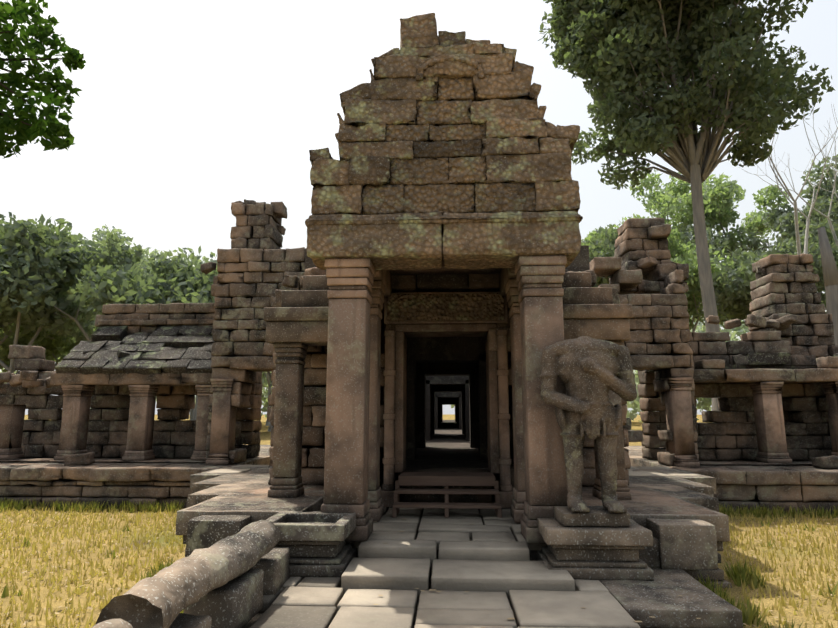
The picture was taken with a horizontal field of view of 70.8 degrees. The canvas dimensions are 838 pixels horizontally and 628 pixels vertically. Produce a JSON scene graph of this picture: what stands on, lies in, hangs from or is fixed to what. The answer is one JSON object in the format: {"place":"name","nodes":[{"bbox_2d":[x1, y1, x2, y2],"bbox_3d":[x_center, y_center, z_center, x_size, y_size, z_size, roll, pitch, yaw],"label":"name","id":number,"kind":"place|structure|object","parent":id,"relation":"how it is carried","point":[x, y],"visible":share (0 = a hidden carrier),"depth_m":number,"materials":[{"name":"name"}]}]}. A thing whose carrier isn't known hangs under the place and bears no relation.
{"place":"outdoors","nodes":[
{"label":"outdoors","id":0,"kind":"place"},
{"bbox_2d":[0,0,86,158],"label":"leaves","id":1,"kind":"object","parent":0,"point":[19,12],"depth_m":6.55,"materials":[{"name":"green plant"}]},
{"bbox_2d":[24,414,711,445],"bbox_3d":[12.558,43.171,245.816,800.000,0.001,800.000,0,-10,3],"label":"ground","id":2,"kind":"structure","parent":0,"point":[265,435],"depth_m":92.97,"materials":[{"name":"yellow plant"}]},
{"bbox_2d":[0,445,815,627],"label":"stone platform","id":3,"kind":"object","parent":2,"relation":"on","point":[642,567],"visible":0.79,"depth_m":6.29,"materials":[{"name":"stone"}]},
{"bbox_2d":[540,336,636,512],"bbox_3d":[1.893,1.188,6.530,1.060,1.914,0.574,0,-10,3],"label":"statue","id":4,"kind":"object","parent":3,"relation":"on","point":[586,370],"visible":1,"depth_m":6.45,"materials":[{"name":"stone"}]},
{"bbox_2d":[0,199,837,514],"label":"walls","id":5,"kind":"structure","parent":2,"relation":"on","point":[258,267],"depth_m":14.11,"materials":[{"name":"brown stone"}]},
{"bbox_2d":[0,377,837,466],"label":"gallery pillars","id":6,"kind":"structure","parent":5,"relation":"attached to","point":[770,424],"depth_m":13.60,"materials":[{"name":"brown stone"}]},
{"bbox_2d":[55,325,837,376],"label":"roof stones","id":7,"kind":"object","parent":5,"relation":"attached to","point":[160,349],"visible":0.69,"depth_m":14.51,"materials":[{"name":"stone"}]},
{"bbox_2d":[381,292,512,507],"bbox_3d":[0.457,1.390,9.866,2.080,3.430,0.930,0,-10,3],"label":"door frame","id":8,"kind":"object","parent":5,"relation":"attached to","point":[396,333],"visible":0.81,"depth_m":9.56,"materials":[{"name":"brown stone"}]},
{"bbox_2d":[387,293,503,320],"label":"carved lintel","id":9,"kind":"structure","parent":8,"relation":"attached to","point":[427,307],"depth_m":9.69,"materials":[{"name":"stone"}]},
{"bbox_2d":[186,272,716,513],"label":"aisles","id":10,"kind":"object","parent":5,"relation":"attached to","point":[297,326],"visible":0.6,"depth_m":8.30,"materials":[{"name":"brown stone"}]},
{"bbox_2d":[305,245,589,509],"bbox_3d":[2.233,6.963,44.593,5.200,5.000,69.400,0,-10,3],"label":"interior","id":11,"kind":"object","parent":2,"relation":"on","point":[441,371],"visible":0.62,"depth_m":13.03,"materials":[{"name":"stone"}]},
{"bbox_2d":[248,104,837,408],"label":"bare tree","id":12,"kind":"object","parent":2,"relation":"on","point":[794,202],"visible":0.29,"depth_m":47.92,"materials":[{"name":"beige plant"}]},
{"bbox_2d":[0,167,789,373],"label":"tree leaves","id":13,"kind":"object","parent":12,"relation":"attached to","point":[721,195],"visible":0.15,"depth_m":66.45,"materials":[{"name":"green plant"}]},
{"bbox_2d":[0,0,837,434],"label":"tree","id":14,"kind":"object","parent":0,"point":[46,268],"depth_m":42.69,"materials":[{"name":"green plant"}]},
{"bbox_2d":[0,501,837,627],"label":"ground","id":15,"kind":"structure","parent":0,"point":[800,617],"depth_m":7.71,"materials":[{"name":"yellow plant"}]},
{"bbox_2d":[0,497,837,627],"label":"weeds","id":16,"kind":"object","parent":15,"relation":"on","point":[749,614],"visible":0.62,"depth_m":11.34,"materials":[{"name":"yellow plant"}]},
{"bbox_2d":[0,0,837,414],"label":"sky","id":17,"kind":"structure","parent":0,"point":[184,111],"materials":[{"name":"white"}]},
{"bbox_2d":[207,465,699,627],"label":"paving","id":18,"kind":"structure","parent":0,"point":[492,569],"depth_m":5.64,"materials":[{"name":"stone"}]},
{"bbox_2d":[92,547,289,627],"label":"naga supports","id":19,"kind":"object","parent":18,"relation":"on","point":[236,603],"visible":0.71,"depth_m":4.58,"materials":[{"name":"grey stone"}]},
{"bbox_2d":[96,520,279,627],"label":"naga balustrade","id":20,"kind":"object","parent":19,"relation":"on","point":[164,597],"visible":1,"depth_m":3.94,"materials":[{"name":"grey stone"}]},
{"bbox_2d":[321,255,567,543],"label":"pillars","id":21,"kind":"structure","parent":18,"relation":"on","point":[530,288],"depth_m":7.14,"materials":[{"name":"brown stone"}]},
{"bbox_2d":[305,211,582,269],"bbox_3d":[0.306,-0.932,7.600,3.438,0.587,0.833,0,-10,3],"label":"architrave","id":22,"kind":"object","parent":21,"relation":"attached to","point":[426,241],"visible":1,"depth_m":7.24,"materials":[{"name":"stone"}]},
{"bbox_2d":[309,13,580,214],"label":"pediment","id":23,"kind":"structure","parent":22,"relation":"on","point":[523,141],"depth_m":7.49,"materials":[{"name":"stone"}]},
{"bbox_2d":[361,77,535,214],"bbox_3d":[0.373,-2.104,7.816,2.196,1.863,0.739,0,-10,3],"label":"tympanum","id":24,"kind":"object","parent":22,"relation":"on","point":[443,170],"visible":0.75,"depth_m":7.43,"materials":[{"name":"stone"}]},
{"bbox_2d":[392,472,501,517],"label":"stairs","id":25,"kind":"structure","parent":18,"relation":"on","point":[446,479],"depth_m":8.74,"materials":[{"name":"brown wood"}]}
]}

